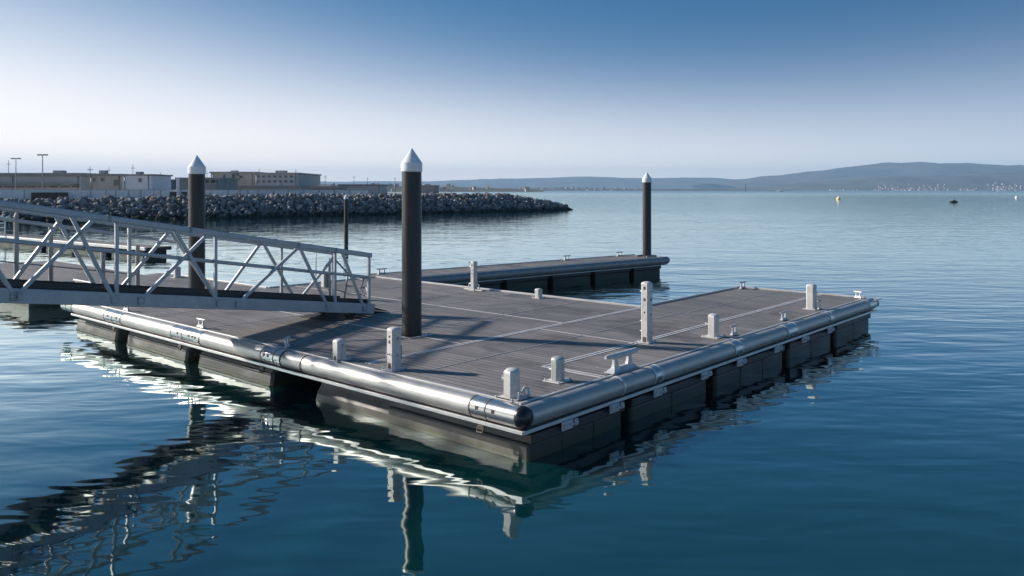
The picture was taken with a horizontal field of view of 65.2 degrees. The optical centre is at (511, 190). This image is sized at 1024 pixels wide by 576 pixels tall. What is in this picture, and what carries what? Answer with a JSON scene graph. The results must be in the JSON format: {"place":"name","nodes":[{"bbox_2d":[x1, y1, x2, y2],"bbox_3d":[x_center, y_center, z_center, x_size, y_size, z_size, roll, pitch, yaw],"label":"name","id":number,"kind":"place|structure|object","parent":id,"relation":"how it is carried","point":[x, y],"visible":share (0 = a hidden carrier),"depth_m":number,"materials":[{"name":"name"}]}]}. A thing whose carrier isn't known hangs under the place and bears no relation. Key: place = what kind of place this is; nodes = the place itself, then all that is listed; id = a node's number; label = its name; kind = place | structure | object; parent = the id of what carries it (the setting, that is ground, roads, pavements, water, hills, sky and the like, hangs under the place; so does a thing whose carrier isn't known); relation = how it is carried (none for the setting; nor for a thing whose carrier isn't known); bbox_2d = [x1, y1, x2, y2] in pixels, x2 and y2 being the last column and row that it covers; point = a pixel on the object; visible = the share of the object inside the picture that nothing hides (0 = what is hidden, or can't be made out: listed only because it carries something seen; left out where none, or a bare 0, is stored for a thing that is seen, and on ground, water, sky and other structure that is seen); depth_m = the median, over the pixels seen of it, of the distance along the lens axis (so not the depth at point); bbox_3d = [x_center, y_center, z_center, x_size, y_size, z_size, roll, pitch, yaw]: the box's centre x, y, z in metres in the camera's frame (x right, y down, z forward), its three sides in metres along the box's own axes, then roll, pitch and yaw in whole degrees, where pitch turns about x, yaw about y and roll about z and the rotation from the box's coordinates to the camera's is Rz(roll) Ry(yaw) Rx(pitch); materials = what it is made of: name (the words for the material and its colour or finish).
{"place":"outdoors","nodes":[
{"label":"outdoors","id":0,"kind":"place"},
{"bbox_2d":[171,179,175,189],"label":"shed","id":1,"kind":"structure","parent":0,"point":[173,184],"depth_m":150.00,"materials":[{"name":"concrete"}]},
{"bbox_2d":[33,193,452,205],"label":"ground","id":2,"kind":"structure","parent":0,"point":[264,200],"depth_m":92.51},
{"bbox_2d":[11,158,20,188],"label":"lamp post","id":3,"kind":"object","parent":2,"relation":"on","point":[15,171],"visible":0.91,"depth_m":124.94,"materials":[{"name":"metal"}]},
{"bbox_2d":[37,154,47,188],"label":"lamp post","id":4,"kind":"object","parent":2,"relation":"on","point":[42,165],"visible":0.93,"depth_m":107.94,"materials":[{"name":"metal"}]},
{"bbox_2d":[0,170,97,189],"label":"warehouse","id":5,"kind":"structure","parent":2,"relation":"on","point":[59,179],"depth_m":130.00,"materials":[{"name":"concrete"}]},
{"bbox_2d":[31,192,67,200],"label":"louvred housing","id":6,"kind":"object","parent":2,"relation":"on","point":[46,195],"visible":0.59,"depth_m":87.32,"materials":[{"name":"metal"}]},
{"bbox_2d":[86,170,121,189],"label":"office block","id":7,"kind":"structure","parent":2,"relation":"on","point":[103,180],"depth_m":121.00,"materials":[{"name":"concrete"}]},
{"bbox_2d":[113,179,117,185],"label":"window","id":8,"kind":"structure","parent":7,"relation":"in","point":[115,181],"depth_m":120.89,"materials":[{"name":"glass"}]},
{"bbox_2d":[120,172,172,189],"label":"office block","id":9,"kind":"structure","parent":2,"relation":"on","point":[139,181],"depth_m":120.30,"materials":[{"name":"paint"}]},
{"bbox_2d":[176,178,179,195],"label":"white column","id":10,"kind":"structure","parent":2,"relation":"on","point":[177,186],"depth_m":92.40,"materials":[{"name":"paint"}]},
{"bbox_2d":[0,189,367,200],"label":"quay wall","id":11,"kind":"structure","parent":2,"relation":"on","point":[22,194],"depth_m":91.28,"materials":[{"name":"paint"}]},
{"bbox_2d":[170,192,175,197],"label":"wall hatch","id":12,"kind":"object","parent":11,"relation":"attached to","point":[172,194],"depth_m":92.42,"materials":[{"name":"metal"}]},
{"bbox_2d":[175,177,239,189],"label":"shed","id":13,"kind":"structure","parent":2,"relation":"on","point":[216,183],"depth_m":136.00,"materials":[{"name":"concrete"}]},
{"bbox_2d":[209,170,266,189],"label":"factory","id":14,"kind":"structure","parent":2,"relation":"on","point":[246,178],"depth_m":170.00,"materials":[{"name":"concrete"}]},
{"bbox_2d":[238,183,311,189],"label":"shed","id":15,"kind":"structure","parent":2,"relation":"on","point":[279,186],"depth_m":149.76,"materials":[{"name":"concrete"}]},
{"bbox_2d":[253,171,321,185],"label":"factory","id":16,"kind":"structure","parent":2,"relation":"on","point":[287,178],"depth_m":168.00,"materials":[{"name":"concrete"}]},
{"bbox_2d":[310,184,346,189],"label":"shed","id":17,"kind":"structure","parent":2,"relation":"on","point":[332,187],"depth_m":165.00,"materials":[{"name":"concrete"}]},
{"bbox_2d":[337,183,388,195],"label":"shed","id":18,"kind":"structure","parent":2,"relation":"on","point":[374,188],"depth_m":190.00,"materials":[{"name":"concrete"}]},
{"bbox_2d":[422,184,439,192],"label":"hut","id":19,"kind":"object","parent":2,"relation":"on","point":[427,188],"visible":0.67,"depth_m":330.00,"materials":[{"name":"concrete"}]},
{"bbox_2d":[0,199,544,220],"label":"embankment","id":20,"kind":"structure","parent":0,"point":[277,213],"depth_m":93.15,"materials":[{"name":"grey stone"}]},
{"bbox_2d":[104,194,113,203],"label":"boulder","id":21,"kind":"object","parent":20,"relation":"on","point":[107,197],"visible":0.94,"depth_m":85.11,"materials":[{"name":"grey stone"}]},
{"bbox_2d":[242,210,251,216],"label":"boulder","id":22,"kind":"object","parent":20,"relation":"on","point":[246,212],"visible":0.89,"depth_m":88.75,"materials":[{"name":"grey stone"}]},
{"bbox_2d":[0,192,572,221],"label":"riprap","id":23,"kind":"object","parent":20,"relation":"on","point":[476,206],"visible":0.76,"depth_m":97.01,"materials":[{"name":"grey stone"}]},
{"bbox_2d":[57,199,64,204],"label":"boulder","id":24,"kind":"object","parent":23,"relation":"on","point":[61,202],"visible":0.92,"depth_m":81.89,"materials":[{"name":"grey stone"}]},
{"bbox_2d":[77,199,88,205],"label":"boulder","id":25,"kind":"object","parent":23,"relation":"on","point":[81,201],"visible":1,"depth_m":82.70,"materials":[{"name":"grey stone"}]},
{"bbox_2d":[166,202,174,208],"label":"boulder","id":26,"kind":"object","parent":23,"relation":"on","point":[171,205],"visible":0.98,"depth_m":85.89,"materials":[{"name":"grey stone"}]},
{"bbox_2d":[242,197,250,202],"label":"boulder","id":27,"kind":"object","parent":23,"relation":"on","point":[245,199],"visible":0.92,"depth_m":91.07,"materials":[{"name":"grey stone"}]},
{"bbox_2d":[251,198,257,203],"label":"boulder","id":28,"kind":"object","parent":23,"relation":"on","point":[254,201],"visible":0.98,"depth_m":91.73,"materials":[{"name":"grey stone"}]},
{"bbox_2d":[332,206,338,212],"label":"boulder","id":29,"kind":"object","parent":20,"relation":"on","point":[335,208],"visible":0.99,"depth_m":96.42,"materials":[{"name":"grey stone"}]},
{"bbox_2d":[320,184,543,191],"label":"coast","id":30,"kind":"structure","parent":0,"point":[447,189],"depth_m":1629.86},
{"bbox_2d":[0,191,1023,575],"bbox_3d":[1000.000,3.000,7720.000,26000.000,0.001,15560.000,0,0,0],"label":"water","id":31,"kind":"structure","parent":0,"point":[888,441],"depth_m":9.61,"materials":[{"name":"blue liquid"}]},
{"bbox_2d":[0,234,171,257],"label":"service pontoon","id":32,"kind":"object","parent":31,"relation":"on","point":[145,248],"visible":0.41,"depth_m":38.41,"materials":[{"name":"grey metal"}]},
{"bbox_2d":[0,216,10,236],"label":"dock ladder","id":33,"kind":"object","parent":32,"relation":"attached to","point":[4,227],"visible":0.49,"depth_m":43.98,"materials":[{"name":"grey metal"}]},
{"bbox_2d":[188,155,205,288],"bbox_3d":[-6.545,3.135,16.635,0.355,7.730,0.355,0,0,0],"label":"mooring pile","id":34,"kind":"object","parent":31,"relation":"in","point":[196,190],"visible":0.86,"depth_m":16.50,"materials":[{"name":"black metal"}]},
{"bbox_2d":[344,194,347,232],"bbox_3d":[-11.780,3.630,56.900,0.327,6.740,0.327,0,0,0],"label":"mooring pile","id":35,"kind":"object","parent":31,"relation":"in","point":[345,213],"visible":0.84,"depth_m":56.78,"materials":[{"name":"black metal"}]},
{"bbox_2d":[401,148,421,335],"bbox_3d":[-1.666,3.150,13.307,0.355,7.700,0.355,0,0,0],"label":"mooring pile","id":36,"kind":"object","parent":31,"relation":"in","point":[411,166],"visible":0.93,"depth_m":13.17,"materials":[{"name":"black metal"}]},
{"bbox_2d":[0,261,881,461],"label":"floating dock","id":37,"kind":"object","parent":31,"relation":"on","point":[463,351],"visible":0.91,"depth_m":12.80,"materials":[{"name":"grey wood"}]},
{"bbox_2d":[171,267,182,277],"bbox_3d":[-9.224,2.248,22.064,0.240,0.302,0.264,0,0,41],"label":"bollard","id":38,"kind":"object","parent":37,"relation":"on","point":[177,272],"visible":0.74,"depth_m":22.00,"materials":[{"name":"metal"}]},
{"bbox_2d":[0,200,387,321],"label":"gangway","id":39,"kind":"object","parent":37,"relation":"on","point":[333,306],"visible":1,"depth_m":12.21,"materials":[{"name":"metal"}]},
{"bbox_2d":[196,318,205,327],"bbox_3d":[-5.403,2.303,13.922,0.300,0.155,0.060,0,0,41],"label":"cleat","id":40,"kind":"object","parent":37,"relation":"on","point":[199,324],"visible":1,"depth_m":13.88,"materials":[{"name":"metal"}]},
{"bbox_2d":[283,336,289,348],"bbox_3d":[-3.414,2.303,12.142,0.052,0.154,0.260,0,0,1],"label":"cleat","id":41,"kind":"object","parent":37,"relation":"on","point":[287,345],"visible":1,"depth_m":12.09,"materials":[{"name":"metal"}]},
{"bbox_2d":[321,258,330,294],"bbox_3d":[-4.073,1.950,17.753,0.270,0.900,0.214,0,0,41],"label":"service pedestal","id":42,"kind":"object","parent":37,"relation":"on","point":[325,281],"visible":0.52,"depth_m":17.71,"materials":[{"name":"metal"}]},
{"bbox_2d":[321,274,323,286],"bbox_3d":[-4.193,1.990,17.719,0.105,0.280,0.005,0,0,41],"label":"door","id":43,"kind":"structure","parent":42,"relation":"in","point":[322,276],"depth_m":17.71,"materials":[{"name":"white metal"}]},
{"bbox_2d":[327,338,351,361],"bbox_3d":[-2.453,2.248,11.348,0.262,0.302,0.256,0,0,41],"label":"bollard","id":44,"kind":"object","parent":37,"relation":"on","point":[339,348],"visible":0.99,"depth_m":11.28,"materials":[{"name":"metal"}]},
{"bbox_2d":[344,271,366,297],"bbox_3d":[-3.392,2.025,17.527,0.794,0.744,0.082,0,0,37],"label":"guard frame","id":45,"kind":"object","parent":37,"relation":"on","point":[346,285],"visible":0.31,"depth_m":17.71,"materials":[{"name":"metal"}]},
{"bbox_2d":[381,327,406,371],"bbox_3d":[-1.578,2.113,10.730,0.255,0.572,0.266,0,0,41],"label":"service post","id":46,"kind":"object","parent":37,"relation":"on","point":[394,352],"visible":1,"depth_m":10.66,"materials":[{"name":"paint"}]},
{"bbox_2d":[464,261,483,290],"bbox_3d":[-0.913,2.048,19.242,0.600,0.702,0.223,0,0,41],"label":"service post","id":47,"kind":"object","parent":37,"relation":"on","point":[474,283],"visible":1,"depth_m":19.18,"materials":[{"name":"metal"}]},
{"bbox_2d":[493,367,530,402],"bbox_3d":[0.004,2.225,9.262,0.324,0.347,0.330,0,0,41],"label":"bollard","id":48,"kind":"object","parent":37,"relation":"on","point":[512,391],"visible":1,"depth_m":9.20,"materials":[{"name":"metal"}]},
{"bbox_2d":[532,288,544,298],"bbox_3d":[0.592,2.291,17.849,0.210,0.217,0.231,0,0,41],"label":"bollard","id":49,"kind":"object","parent":37,"relation":"on","point":[538,293],"visible":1,"depth_m":17.79,"materials":[{"name":"paint"}]},
{"bbox_2d":[543,356,572,383],"bbox_3d":[0.577,2.243,10.090,0.275,0.312,0.289,0,0,41],"label":"bollard","id":50,"kind":"object","parent":37,"relation":"on","point":[557,369],"visible":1,"depth_m":10.02,"materials":[{"name":"grey metal"}]},
{"bbox_2d":[604,347,639,374],"bbox_3d":[1.463,2.260,10.642,0.156,0.248,0.780,0,0,41],"label":"cleat","id":51,"kind":"object","parent":37,"relation":"on","point":[616,367],"visible":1,"depth_m":10.56,"materials":[{"name":"metal"}]},
{"bbox_2d":[638,281,656,343],"bbox_3d":[2.130,1.918,12.653,0.245,0.962,0.239,0,0,41],"label":"service post","id":52,"kind":"object","parent":37,"relation":"on","point":[646,312],"visible":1,"depth_m":12.60,"materials":[{"name":"paint"}]},
{"bbox_2d":[701,313,726,338],"bbox_3d":[3.304,2.208,13.125,0.302,0.382,0.330,0,0,41],"label":"bollard","id":53,"kind":"object","parent":37,"relation":"on","point":[713,325],"visible":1,"depth_m":13.05,"materials":[{"name":"paint"}]},
{"bbox_2d":[730,324,737,335],"bbox_3d":[3.672,2.306,13.253,0.052,0.164,0.260,0,0,41],"label":"cleat","id":54,"kind":"object","parent":37,"relation":"on","point":[734,332],"visible":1,"depth_m":13.21,"materials":[{"name":"metal"}]},
{"bbox_2d":[739,281,745,288],"bbox_3d":[5.617,2.305,19.511,0.072,0.167,0.360,0,0,41],"label":"cleat","id":55,"kind":"object","parent":37,"relation":"on","point":[743,286],"visible":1,"depth_m":19.46,"materials":[{"name":"metal"}]},
{"bbox_2d":[780,311,787,320],"bbox_3d":[5.015,2.310,14.776,0.068,0.156,0.340,0,0,41],"label":"cleat","id":56,"kind":"object","parent":37,"relation":"on","point":[784,317],"visible":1,"depth_m":14.72,"materials":[{"name":"metal"}]},
{"bbox_2d":[804,284,817,309],"bbox_3d":[6.046,2.143,16.173,0.270,0.512,0.280,0,0,41],"label":"service post","id":57,"kind":"object","parent":37,"relation":"on","point":[811,296],"visible":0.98,"depth_m":16.11,"materials":[{"name":"paint"}]},
{"bbox_2d":[817,300,821,309],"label":"cleat","id":58,"kind":"object","parent":37,"relation":"on","point":[819,306],"visible":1,"depth_m":16.06,"materials":[{"name":"metal"}]},
{"bbox_2d":[853,291,862,298],"bbox_3d":[7.675,2.311,17.763,0.048,0.154,0.240,0,0,-27],"label":"cleat","id":59,"kind":"object","parent":37,"relation":"on","point":[859,292],"visible":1,"depth_m":17.74,"materials":[{"name":"metal"}]},
{"bbox_2d":[371,254,669,289],"bbox_3d":[0.818,2.848,25.785,11.355,1.005,1.634,0,0,-39],"label":"finger dock","id":60,"kind":"object","parent":31,"relation":"on","point":[523,274],"visible":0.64,"depth_m":25.49,"materials":[{"name":"grey metal"}]},
{"bbox_2d":[376,268,386,274],"bbox_3d":[-3.727,2.316,22.927,0.360,0.167,0.072,0,0,-39],"label":"cleat","id":61,"kind":"object","parent":60,"relation":"on","point":[379,272],"visible":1,"depth_m":22.91,"materials":[{"name":"metal"}]},
{"bbox_2d":[642,172,651,256],"bbox_3d":[4.893,3.170,29.052,0.338,7.660,0.338,0,0,0],"label":"mooring pile","id":62,"kind":"object","parent":31,"relation":"in","point":[646,179],"visible":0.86,"depth_m":28.92,"materials":[{"name":"black metal"}]},
{"bbox_2d":[0,0,1023,181],"label":"sky","id":63,"kind":"structure","parent":0,"point":[338,90],"materials":[{"name":"blue"}]},
{"bbox_2d":[320,176,736,188],"bbox_3d":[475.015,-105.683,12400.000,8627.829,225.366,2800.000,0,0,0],"label":"hills","id":64,"kind":"structure","parent":0,"point":[632,183],"depth_m":11786.22,"materials":[{"name":"grey"}]},
{"bbox_2d":[505,188,784,190],"bbox_3d":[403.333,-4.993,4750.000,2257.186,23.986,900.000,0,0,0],"label":"coast","id":65,"kind":"structure","parent":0,"point":[583,189],"depth_m":4467.11},
{"bbox_2d":[693,162,1023,187],"bbox_3d":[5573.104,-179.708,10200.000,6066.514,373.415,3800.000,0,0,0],"label":"hills","id":66,"kind":"structure","parent":0,"point":[905,169],"depth_m":9638.08,"materials":[{"name":"grey"}]},
{"bbox_2d":[721,172,1023,190],"bbox_3d":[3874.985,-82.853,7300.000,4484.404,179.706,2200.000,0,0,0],"label":"hills","id":67,"kind":"structure","parent":0,"point":[980,181],"depth_m":6766.34,"materials":[{"name":"grey"}]}
]}

